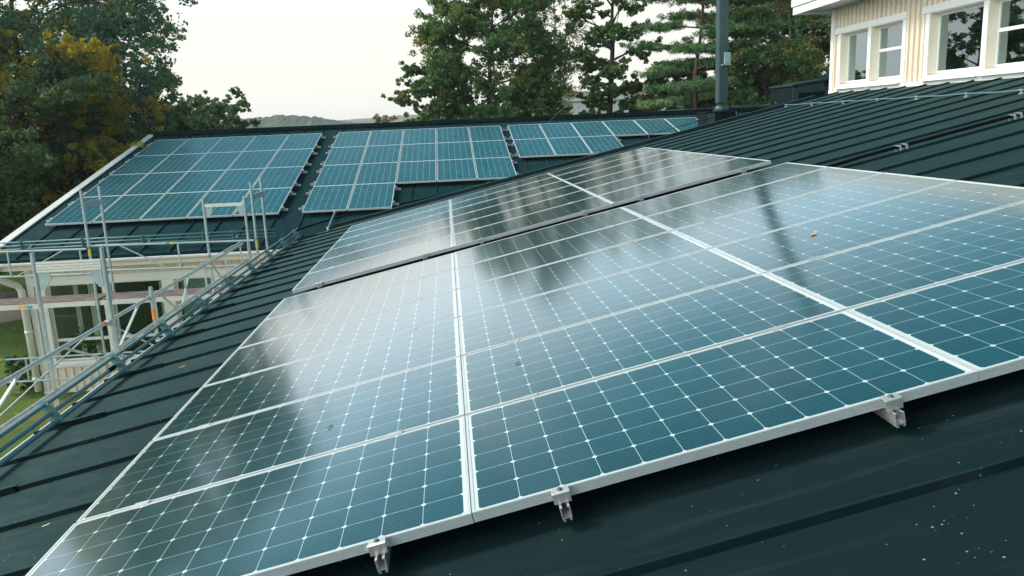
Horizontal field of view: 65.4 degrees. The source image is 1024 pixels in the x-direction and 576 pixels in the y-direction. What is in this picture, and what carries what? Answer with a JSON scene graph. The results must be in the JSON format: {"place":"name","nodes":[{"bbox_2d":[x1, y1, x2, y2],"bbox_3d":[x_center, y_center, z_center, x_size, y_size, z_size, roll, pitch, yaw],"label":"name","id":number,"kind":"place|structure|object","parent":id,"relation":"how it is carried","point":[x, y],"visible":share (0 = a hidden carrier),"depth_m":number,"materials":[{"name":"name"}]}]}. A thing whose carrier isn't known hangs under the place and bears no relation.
{"place":"outdoors","nodes":[
{"label":"outdoors","id":0,"kind":"place"},
{"bbox_2d":[0,289,30,322],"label":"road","id":1,"kind":"structure","parent":0,"point":[9,315],"depth_m":24.88,"materials":[{"name":"grey asphalt"}]},
{"bbox_2d":[0,271,89,458],"bbox_3d":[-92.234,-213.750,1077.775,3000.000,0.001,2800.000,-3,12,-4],"label":"ground","id":2,"kind":"structure","parent":0,"point":[13,342],"depth_m":16.83,"materials":[{"name":"green plant"}]},
{"bbox_2d":[0,62,130,240],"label":"broadleaf tree","id":3,"kind":"object","parent":2,"relation":"on","point":[36,150],"visible":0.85,"depth_m":22.83,"materials":[{"name":"green plant"}]},
{"bbox_2d":[0,28,171,215],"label":"broadleaf tree","id":4,"kind":"object","parent":2,"relation":"on","point":[71,46],"visible":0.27,"depth_m":24.77,"materials":[{"name":"plant"}]},
{"bbox_2d":[0,0,201,261],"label":"broadleaf tree","id":5,"kind":"object","parent":2,"relation":"on","point":[144,24],"visible":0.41,"depth_m":26.59,"materials":[{"name":"green plant"}]},
{"bbox_2d":[14,2,187,132],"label":"broadleaf tree","id":6,"kind":"object","parent":2,"relation":"on","point":[160,87],"visible":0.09,"depth_m":54.12,"materials":[{"name":"green plant"}]},
{"bbox_2d":[0,196,251,432],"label":"scaffold","id":7,"kind":"object","parent":2,"relation":"on","point":[42,280],"visible":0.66,"depth_m":8.84,"materials":[{"name":"metal"}]},
{"bbox_2d":[0,179,268,416],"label":"scaffold","id":8,"kind":"object","parent":2,"relation":"on","point":[77,300],"visible":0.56,"depth_m":14.84,"materials":[{"name":"metal"}]},
{"bbox_2d":[58,86,260,136],"bbox_3d":[-16.048,-4.977,35.169,10.415,8.408,8.951,-3,12,-4],"label":"broadleaf tree","id":9,"kind":"object","parent":2,"relation":"on","point":[179,124],"visible":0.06,"depth_m":35.13,"materials":[{"name":"green plant"}]},
{"bbox_2d":[178,90,251,128],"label":"broadleaf tree","id":10,"kind":"object","parent":2,"relation":"on","point":[244,103],"visible":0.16,"depth_m":73.31,"materials":[{"name":"green plant"}]},
{"bbox_2d":[0,107,767,393],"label":"wing building","id":11,"kind":"structure","parent":2,"relation":"on","point":[61,322],"depth_m":17.34,"materials":[{"name":"paint"}]},
{"bbox_2d":[48,255,160,366],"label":"window","id":12,"kind":"structure","parent":11,"relation":"in","point":[136,326],"depth_m":18.03,"materials":[{"name":"white paint"}]},
{"bbox_2d":[0,229,276,252],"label":"snow guard","id":13,"kind":"object","parent":11,"relation":"on","point":[82,242],"visible":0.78,"depth_m":16.12,"materials":[{"name":"paint"}]},
{"bbox_2d":[109,253,198,362],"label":"window","id":14,"kind":"structure","parent":11,"relation":"in","point":[162,312],"depth_m":18.62,"materials":[{"name":"white paint"}]},
{"bbox_2d":[46,206,287,222],"bbox_3d":[-7.676,-1.645,17.807,5.260,0.101,0.069,-3,12,-4],"label":"mounting rail","id":15,"kind":"object","parent":11,"relation":"attached to","point":[283,209],"visible":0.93,"depth_m":17.98,"materials":[{"name":"metal"}]},
{"bbox_2d":[93,193,164,222],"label":"solar panel","id":16,"kind":"object","parent":15,"relation":"on","point":[127,208],"visible":1,"depth_m":18.15,"materials":[{"name":"glass"}]},
{"bbox_2d":[140,191,207,220],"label":"solar panel","id":17,"kind":"object","parent":15,"relation":"on","point":[169,206],"visible":1,"depth_m":18.20,"materials":[{"name":"glass"}]},
{"bbox_2d":[187,189,249,218],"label":"solar panel","id":18,"kind":"object","parent":15,"relation":"on","point":[226,196],"visible":0.8,"depth_m":18.42,"materials":[{"name":"glass"}]},
{"bbox_2d":[233,187,291,216],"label":"solar panel","id":19,"kind":"object","parent":15,"relation":"on","point":[275,199],"visible":0.75,"depth_m":18.38,"materials":[{"name":"glass"}]},
{"bbox_2d":[306,186,400,194],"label":"mounting rail","id":20,"kind":"object","parent":11,"relation":"attached to","point":[309,192],"visible":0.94,"depth_m":19.09,"materials":[{"name":"metal"}]},
{"bbox_2d":[302,185,353,212],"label":"solar panel","id":21,"kind":"object","parent":20,"relation":"on","point":[328,198],"visible":1,"depth_m":18.45,"materials":[{"name":"glass"}]},
{"bbox_2d":[348,183,395,210],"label":"solar panel","id":22,"kind":"object","parent":20,"relation":"on","point":[375,196],"visible":1,"depth_m":18.53,"materials":[{"name":"glass"}]},
{"bbox_2d":[697,0,739,125],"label":"vent stack","id":23,"kind":"object","parent":11,"relation":"on","point":[723,59],"visible":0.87,"depth_m":22.61,"materials":[{"name":"paint"}]},
{"bbox_2d":[769,73,828,106],"bbox_3d":[8.042,-4.899,20.485,2.380,1.748,1.600,-3,12,-4],"label":"roof hatch","id":24,"kind":"object","parent":11,"relation":"on","point":[817,87],"visible":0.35,"depth_m":19.73,"materials":[{"name":"paint"}]},
{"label":"rail","id":25,"kind":"object","parent":11,"relation":"attached to","visible":0},
{"bbox_2d":[45,195,121,225],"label":"solar panel","id":26,"kind":"object","parent":25,"relation":"on","point":[71,214],"visible":0.75,"depth_m":17.94,"materials":[{"name":"glass"}]},
{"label":"rail","id":27,"kind":"object","parent":11,"relation":"attached to","visible":0},
{"bbox_2d":[314,164,360,185],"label":"solar panel","id":28,"kind":"object","parent":27,"relation":"on","point":[343,174],"visible":1,"depth_m":20.24,"materials":[{"name":"glass"}]},
{"bbox_2d":[355,162,398,183],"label":"solar panel","id":29,"kind":"object","parent":27,"relation":"on","point":[371,173],"visible":1,"depth_m":20.32,"materials":[{"name":"glass"}]},
{"bbox_2d":[396,160,436,183],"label":"solar panel","id":30,"kind":"object","parent":27,"relation":"on","point":[417,172],"visible":1,"depth_m":20.32,"materials":[{"name":"glass"}]},
{"bbox_2d":[437,159,476,181],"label":"solar panel","id":31,"kind":"object","parent":27,"relation":"on","point":[456,170],"visible":1,"depth_m":20.39,"materials":[{"name":"glass"}]},
{"bbox_2d":[474,157,516,179],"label":"solar panel","id":32,"kind":"object","parent":27,"relation":"on","point":[489,168],"visible":0.84,"depth_m":20.49,"materials":[{"name":"glass"}]},
{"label":"rail","id":33,"kind":"object","parent":11,"relation":"attached to","visible":0},
{"bbox_2d":[513,138,555,157],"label":"solar panel","id":34,"kind":"object","parent":33,"relation":"attached to","point":[541,147],"visible":1,"depth_m":22.28,"materials":[{"name":"glass"}]},
{"bbox_2d":[381,60,479,121],"bbox_3d":[-3.629,-7.333,40.828,4.562,8.446,5.487,2,13,22],"label":"broadleaf tree","id":35,"kind":"object","parent":2,"relation":"on","point":[418,90],"visible":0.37,"depth_m":39.59,"materials":[{"name":"green plant"}]},
{"bbox_2d":[405,0,574,119],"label":"broadleaf tree","id":36,"kind":"object","parent":2,"relation":"on","point":[464,16],"visible":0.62,"depth_m":39.72,"materials":[{"name":"green plant"}]},
{"bbox_2d":[0,0,1023,575],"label":"school building","id":37,"kind":"structure","parent":2,"relation":"on","point":[934,486],"depth_m":3.04,"materials":[{"name":"paint"}]},
{"bbox_2d":[0,228,315,495],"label":"snow guard","id":38,"kind":"object","parent":37,"relation":"on","point":[54,415],"visible":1,"depth_m":7.39,"materials":[{"name":"paint"}]},
{"bbox_2d":[133,310,299,506],"bbox_3d":[-1.908,0.664,5.718,0.075,0.110,6.100,-3,12,-4],"label":"mounting rail","id":39,"kind":"object","parent":37,"relation":"attached to","point":[148,501],"visible":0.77,"depth_m":4.72,"materials":[{"name":"metal"}]},
{"bbox_2d":[25,416,473,575],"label":"solar panel","id":40,"kind":"object","parent":39,"relation":"on","point":[324,509],"visible":0.88,"depth_m":3.27,"materials":[{"name":"glass"}]},
{"bbox_2d":[76,356,464,522],"bbox_3d":[-1.180,0.775,4.274,1.899,0.040,0.981,-15,12,-2],"label":"solar panel","id":41,"kind":"object","parent":39,"relation":"on","point":[266,439],"visible":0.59,"depth_m":4.19,"materials":[{"name":"glass"}]},
{"bbox_2d":[152,317,460,440],"bbox_3d":[-1.262,0.577,5.251,1.899,0.040,0.981,-15,12,-2],"label":"solar panel","id":42,"kind":"object","parent":39,"relation":"attached to","point":[316,375],"visible":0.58,"depth_m":5.18,"materials":[{"name":"glass"}]},
{"bbox_2d":[202,289,457,386],"bbox_3d":[-1.344,0.378,6.227,1.899,0.040,0.981,-15,12,-2],"label":"solar panel","id":43,"kind":"object","parent":39,"relation":"on","point":[342,334],"visible":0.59,"depth_m":6.17,"materials":[{"name":"glass"}]},
{"bbox_2d":[237,269,455,348],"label":"solar panel","id":44,"kind":"object","parent":39,"relation":"on","point":[353,306],"visible":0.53,"depth_m":7.16,"materials":[{"name":"glass"}]},
{"bbox_2d":[264,253,454,319],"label":"solar panel","id":45,"kind":"object","parent":39,"relation":"on","point":[362,285],"visible":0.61,"depth_m":8.14,"materials":[{"name":"glass"}]},
{"bbox_2d":[316,227,364,288],"bbox_3d":[-2.437,-0.613,12.002,0.075,0.110,6.100,-3,12,-4],"label":"mounting rail","id":46,"kind":"object","parent":37,"relation":"attached to","point":[319,285],"visible":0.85,"depth_m":9.09,"materials":[{"name":"metal"}]},
{"bbox_2d":[292,235,453,292],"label":"solar panel","id":47,"kind":"object","parent":46,"relation":"on","point":[375,263],"visible":0.98,"depth_m":9.42,"materials":[{"name":"glass"}]},
{"bbox_2d":[307,225,452,273],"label":"solar panel","id":48,"kind":"object","parent":46,"relation":"on","point":[382,248],"visible":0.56,"depth_m":10.53,"materials":[{"name":"glass"}]},
{"bbox_2d":[319,217,451,260],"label":"solar panel","id":49,"kind":"object","parent":46,"relation":"on","point":[387,238],"visible":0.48,"depth_m":11.51,"materials":[{"name":"glass"}]},
{"bbox_2d":[330,210,450,249],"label":"solar panel","id":50,"kind":"object","parent":46,"relation":"on","point":[392,229],"visible":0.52,"depth_m":12.50,"materials":[{"name":"glass"}]},
{"bbox_2d":[338,205,450,240],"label":"solar panel","id":51,"kind":"object","parent":46,"relation":"on","point":[396,222],"visible":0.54,"depth_m":13.47,"materials":[{"name":"glass"}]},
{"bbox_2d":[367,276,423,573],"bbox_3d":[-0.719,0.340,5.753,0.075,0.110,6.100,-3,12,-4],"label":"mounting rail","id":52,"kind":"object","parent":37,"relation":"attached to","point":[379,549],"visible":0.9,"depth_m":2.80,"materials":[{"name":"metal"}]},
{"bbox_2d":[467,199,483,244],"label":"mounting rail","id":53,"kind":"object","parent":37,"relation":"attached to","point":[480,240],"visible":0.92,"depth_m":9.10,"materials":[{"name":"metal"}]},
{"bbox_2d":[450,177,561,209],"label":"solar panel","id":54,"kind":"object","parent":53,"relation":"on","point":[476,200],"visible":0.56,"depth_m":13.52,"materials":[{"name":"glass"}]},
{"bbox_2d":[451,180,571,216],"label":"solar panel","id":55,"kind":"object","parent":53,"relation":"on","point":[508,198],"visible":0.63,"depth_m":12.54,"materials":[{"name":"glass"}]},
{"bbox_2d":[451,185,582,224],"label":"solar panel","id":56,"kind":"object","parent":53,"relation":"on","point":[506,206],"visible":0.61,"depth_m":11.57,"materials":[{"name":"glass"}]},
{"bbox_2d":[452,190,595,234],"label":"solar panel","id":57,"kind":"object","parent":53,"relation":"on","point":[518,212],"visible":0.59,"depth_m":10.59,"materials":[{"name":"glass"}]},
{"bbox_2d":[453,196,613,249],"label":"solar panel","id":58,"kind":"object","parent":53,"relation":"on","point":[527,222],"visible":1,"depth_m":9.48,"materials":[{"name":"glass"}]},
{"bbox_2d":[483,258,572,521],"bbox_3d":[-0.073,0.164,5.771,0.075,0.110,6.100,-3,12,-4],"label":"mounting rail","id":59,"kind":"object","parent":37,"relation":"attached to","point":[561,496],"visible":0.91,"depth_m":2.82,"materials":[{"name":"metal"}]},
{"bbox_2d":[454,207,642,268],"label":"solar panel","id":60,"kind":"object","parent":59,"relation":"on","point":[539,237],"visible":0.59,"depth_m":8.20,"materials":[{"name":"glass"}]},
{"bbox_2d":[455,217,671,288],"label":"solar panel","id":61,"kind":"object","parent":59,"relation":"on","point":[555,251],"visible":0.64,"depth_m":7.20,"materials":[{"name":"glass"}]},
{"bbox_2d":[456,231,709,316],"bbox_3d":[0.491,-0.122,6.280,1.899,0.042,0.982,-15,12,-2],"label":"solar panel","id":62,"kind":"object","parent":59,"relation":"on","point":[573,271],"visible":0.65,"depth_m":6.22,"materials":[{"name":"glass"}]},
{"bbox_2d":[458,248,761,355],"bbox_3d":[0.574,0.076,5.303,1.899,0.040,0.981,-15,12,-2],"label":"solar panel","id":63,"kind":"object","parent":59,"relation":"on","point":[485,329],"visible":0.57,"depth_m":5.24,"materials":[{"name":"glass"}]},
{"bbox_2d":[461,273,842,414],"bbox_3d":[0.656,0.275,4.327,1.899,0.042,0.981,-15,12,-2],"label":"solar panel","id":64,"kind":"object","parent":59,"relation":"on","point":[580,353],"visible":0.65,"depth_m":4.24,"materials":[{"name":"glass"}]},
{"bbox_2d":[465,311,978,521],"bbox_3d":[0.738,0.473,3.350,1.899,0.042,0.981,-15,12,-2],"label":"solar panel","id":65,"kind":"object","parent":59,"relation":"on","point":[669,413],"visible":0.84,"depth_m":3.20,"materials":[{"name":"glass"}]},
{"bbox_2d":[572,171,643,202],"bbox_3d":[1.234,-1.614,12.108,0.075,0.110,6.100,-3,12,-4],"label":"mounting rail","id":66,"kind":"object","parent":37,"relation":"attached to","point":[641,198],"visible":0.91,"depth_m":9.20,"materials":[{"name":"metal"}]},
{"bbox_2d":[555,149,672,179],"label":"solar panel","id":67,"kind":"object","parent":66,"relation":"on","point":[606,165],"visible":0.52,"depth_m":13.58,"materials":[{"name":"glass"}]},
{"bbox_2d":[563,150,691,184],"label":"solar panel","id":68,"kind":"object","parent":66,"relation":"on","point":[624,167],"visible":0.57,"depth_m":12.60,"materials":[{"name":"glass"}]},
{"bbox_2d":[573,152,713,189],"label":"solar panel","id":69,"kind":"object","parent":66,"relation":"on","point":[632,172],"visible":0.6,"depth_m":11.62,"materials":[{"name":"glass"}]},
{"bbox_2d":[585,155,739,195],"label":"solar panel","id":70,"kind":"object","parent":66,"relation":"on","point":[655,175],"visible":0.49,"depth_m":10.63,"materials":[{"name":"glass"}]},
{"bbox_2d":[598,157,770,205],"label":"solar panel","id":71,"kind":"object","parent":66,"relation":"on","point":[678,181],"visible":0.89,"depth_m":9.52,"materials":[{"name":"glass"}]},
{"bbox_2d":[606,225,905,427],"bbox_3d":[1.116,-0.161,5.805,0.075,0.110,6.100,-3,12,-4],"label":"mounting rail","id":72,"kind":"object","parent":37,"relation":"attached to","point":[892,413],"visible":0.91,"depth_m":2.85,"materials":[{"name":"metal"}]},
{"bbox_2d":[672,207,916,293],"bbox_3d":[1.762,-0.337,5.824,0.075,0.110,6.100,-3,12,-4],"label":"mounting rail","id":73,"kind":"object","parent":37,"relation":"attached to","point":[902,292],"visible":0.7,"depth_m":4.83,"materials":[{"name":"metal"}]},
{"bbox_2d":[622,162,827,216],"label":"solar panel","id":74,"kind":"object","parent":73,"relation":"on","point":[716,189],"visible":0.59,"depth_m":8.24,"materials":[{"name":"glass"}]},
{"bbox_2d":[644,167,883,230],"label":"solar panel","id":75,"kind":"object","parent":73,"relation":"on","point":[748,199],"visible":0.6,"depth_m":7.26,"materials":[{"name":"glass"}]},
{"bbox_2d":[673,173,956,247],"bbox_3d":[2.327,-0.623,6.333,1.899,0.041,0.981,-15,12,-2],"label":"solar panel","id":76,"kind":"object","parent":73,"relation":"on","point":[799,209],"visible":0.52,"depth_m":6.28,"materials":[{"name":"glass"}]},
{"bbox_2d":[711,180,1023,272],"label":"solar panel","id":77,"kind":"object","parent":73,"relation":"on","point":[869,224],"visible":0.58,"depth_m":5.30,"materials":[{"name":"glass"}]},
{"bbox_2d":[765,202,1023,310],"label":"solar panel","id":78,"kind":"object","parent":73,"relation":"on","point":[916,260],"visible":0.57,"depth_m":4.36,"materials":[{"name":"glass"}]},
{"bbox_2d":[846,261,1023,380],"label":"solar panel","id":79,"kind":"object","parent":73,"relation":"on","point":[975,322],"visible":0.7,"depth_m":3.43,"materials":[{"name":"glass"}]},
{"bbox_2d":[834,27,894,89],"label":"window","id":80,"kind":"structure","parent":37,"relation":"in","point":[853,56],"depth_m":16.86,"materials":[{"name":"white paint"}]},
{"bbox_2d":[863,20,969,86],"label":"window","id":81,"kind":"structure","parent":37,"relation":"in","point":[886,39],"depth_m":15.63,"materials":[{"name":"white paint"}]},
{"bbox_2d":[828,111,1023,166],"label":"roof cable","id":82,"kind":"object","parent":37,"relation":"attached to","point":[1008,117],"visible":0.9,"depth_m":8.33,"materials":[{"name":"black metal"}]},
{"bbox_2d":[919,1,997,81],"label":"window","id":83,"kind":"structure","parent":37,"relation":"in","point":[955,34],"depth_m":13.50,"materials":[{"name":"white paint"}]},
{"bbox_2d":[976,0,1023,76],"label":"window","id":84,"kind":"structure","parent":37,"relation":"in","point":[1005,33],"depth_m":12.31,"materials":[{"name":"white paint"}]},
{"bbox_2d":[511,67,567,116],"bbox_3d":[1.236,-7.034,40.021,3.538,7.785,3.173,-3,12,-4],"label":"broadleaf tree","id":85,"kind":"object","parent":2,"relation":"on","point":[554,85],"visible":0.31,"depth_m":38.87,"materials":[{"name":"green plant"}]},
{"bbox_2d":[517,0,597,115],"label":"birch tree","id":86,"kind":"object","parent":2,"relation":"on","point":[569,94],"visible":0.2,"depth_m":45.85,"materials":[{"name":"green plant"}]},
{"bbox_2d":[553,0,662,114],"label":"broadleaf tree","id":87,"kind":"object","parent":2,"relation":"on","point":[613,31],"visible":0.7,"depth_m":39.68,"materials":[{"name":"green plant"}]},
{"bbox_2d":[623,57,752,110],"bbox_3d":[9.252,-7.790,41.338,7.444,8.077,6.864,4,13,28],"label":"broadleaf tree","id":88,"kind":"object","parent":2,"relation":"on","point":[636,86],"visible":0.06,"depth_m":39.84,"materials":[{"name":"green plant"}]},
{"bbox_2d":[618,0,788,109],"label":"pine tree","id":89,"kind":"object","parent":2,"relation":"on","point":[696,85],"visible":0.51,"depth_m":35.60,"materials":[{"name":"green plant"}]},
{"bbox_2d":[653,0,830,104],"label":"pine tree","id":90,"kind":"object","parent":2,"relation":"on","point":[778,27],"visible":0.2,"depth_m":36.35,"materials":[{"name":"green plant"}]},
{"bbox_2d":[712,0,831,100],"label":"birch tree","id":91,"kind":"object","parent":2,"relation":"on","point":[779,5],"visible":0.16,"depth_m":36.44,"materials":[{"name":"green plant"}]},
{"bbox_2d":[717,33,827,106],"bbox_3d":[11.447,-6.938,36.020,5.130,8.377,5.531,-3,12,-4],"label":"broadleaf tree","id":92,"kind":"object","parent":2,"relation":"on","point":[750,97],"visible":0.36,"depth_m":34.33,"materials":[{"name":"green plant"}]},
{"bbox_2d":[220,115,359,127],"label":"wooded hill","id":93,"kind":"structure","parent":0,"point":[282,120],"depth_m":612.02,"materials":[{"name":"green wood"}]},
{"bbox_2d":[0,0,829,128],"label":"sky","id":94,"kind":"structure","parent":0,"point":[326,59],"materials":[{"name":"white"}]},
{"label":"rail","id":95,"kind":"object","parent":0,"visible":0},
{"bbox_2d":[83,173,147,196],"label":"solar panel","id":96,"kind":"object","parent":95,"relation":"on","point":[116,185],"visible":0.81,"depth_m":19.87,"materials":[{"name":"glass"}]},
{"bbox_2d":[124,172,186,194],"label":"solar panel","id":97,"kind":"object","parent":95,"relation":"on","point":[156,183],"visible":1,"depth_m":19.92,"materials":[{"name":"glass"}]},
{"bbox_2d":[210,168,264,190],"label":"solar panel","id":98,"kind":"object","parent":95,"relation":"on","point":[237,179],"visible":0.84,"depth_m":20.09,"materials":[{"name":"glass"}]},
{"bbox_2d":[252,166,303,188],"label":"solar panel","id":99,"kind":"object","parent":95,"relation":"on","point":[282,177],"visible":0.78,"depth_m":20.16,"materials":[{"name":"glass"}]},
{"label":"rail","id":100,"kind":"object","parent":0,"visible":0},
{"bbox_2d":[167,170,226,192],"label":"solar panel","id":101,"kind":"object","parent":100,"relation":"on","point":[196,181],"visible":1,"depth_m":20.00,"materials":[{"name":"glass"}]},
{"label":"rail","id":102,"kind":"object","parent":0,"visible":0},
{"bbox_2d":[110,155,169,174],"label":"solar panel","id":103,"kind":"object","parent":102,"relation":"on","point":[141,164],"visible":1,"depth_m":21.58,"materials":[{"name":"glass"}]},
{"bbox_2d":[150,153,205,172],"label":"solar panel","id":104,"kind":"object","parent":102,"relation":"on","point":[179,163],"visible":1,"depth_m":21.66,"materials":[{"name":"glass"}]},
{"bbox_2d":[189,152,241,170],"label":"solar panel","id":105,"kind":"object","parent":102,"relation":"on","point":[217,161],"visible":1,"depth_m":21.72,"materials":[{"name":"glass"}]},
{"bbox_2d":[228,150,277,169],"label":"solar panel","id":106,"kind":"object","parent":102,"relation":"on","point":[252,159],"visible":1,"depth_m":21.81,"materials":[{"name":"glass"}]},
{"bbox_2d":[267,148,313,167],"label":"solar panel","id":107,"kind":"object","parent":102,"relation":"on","point":[292,158],"visible":1,"depth_m":21.87,"materials":[{"name":"glass"}]},
{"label":"rail","id":108,"kind":"object","parent":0,"visible":0},
{"bbox_2d":[547,137,591,155],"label":"solar panel","id":109,"kind":"object","parent":108,"relation":"on","point":[568,146],"visible":1,"depth_m":22.36,"materials":[{"name":"glass"}]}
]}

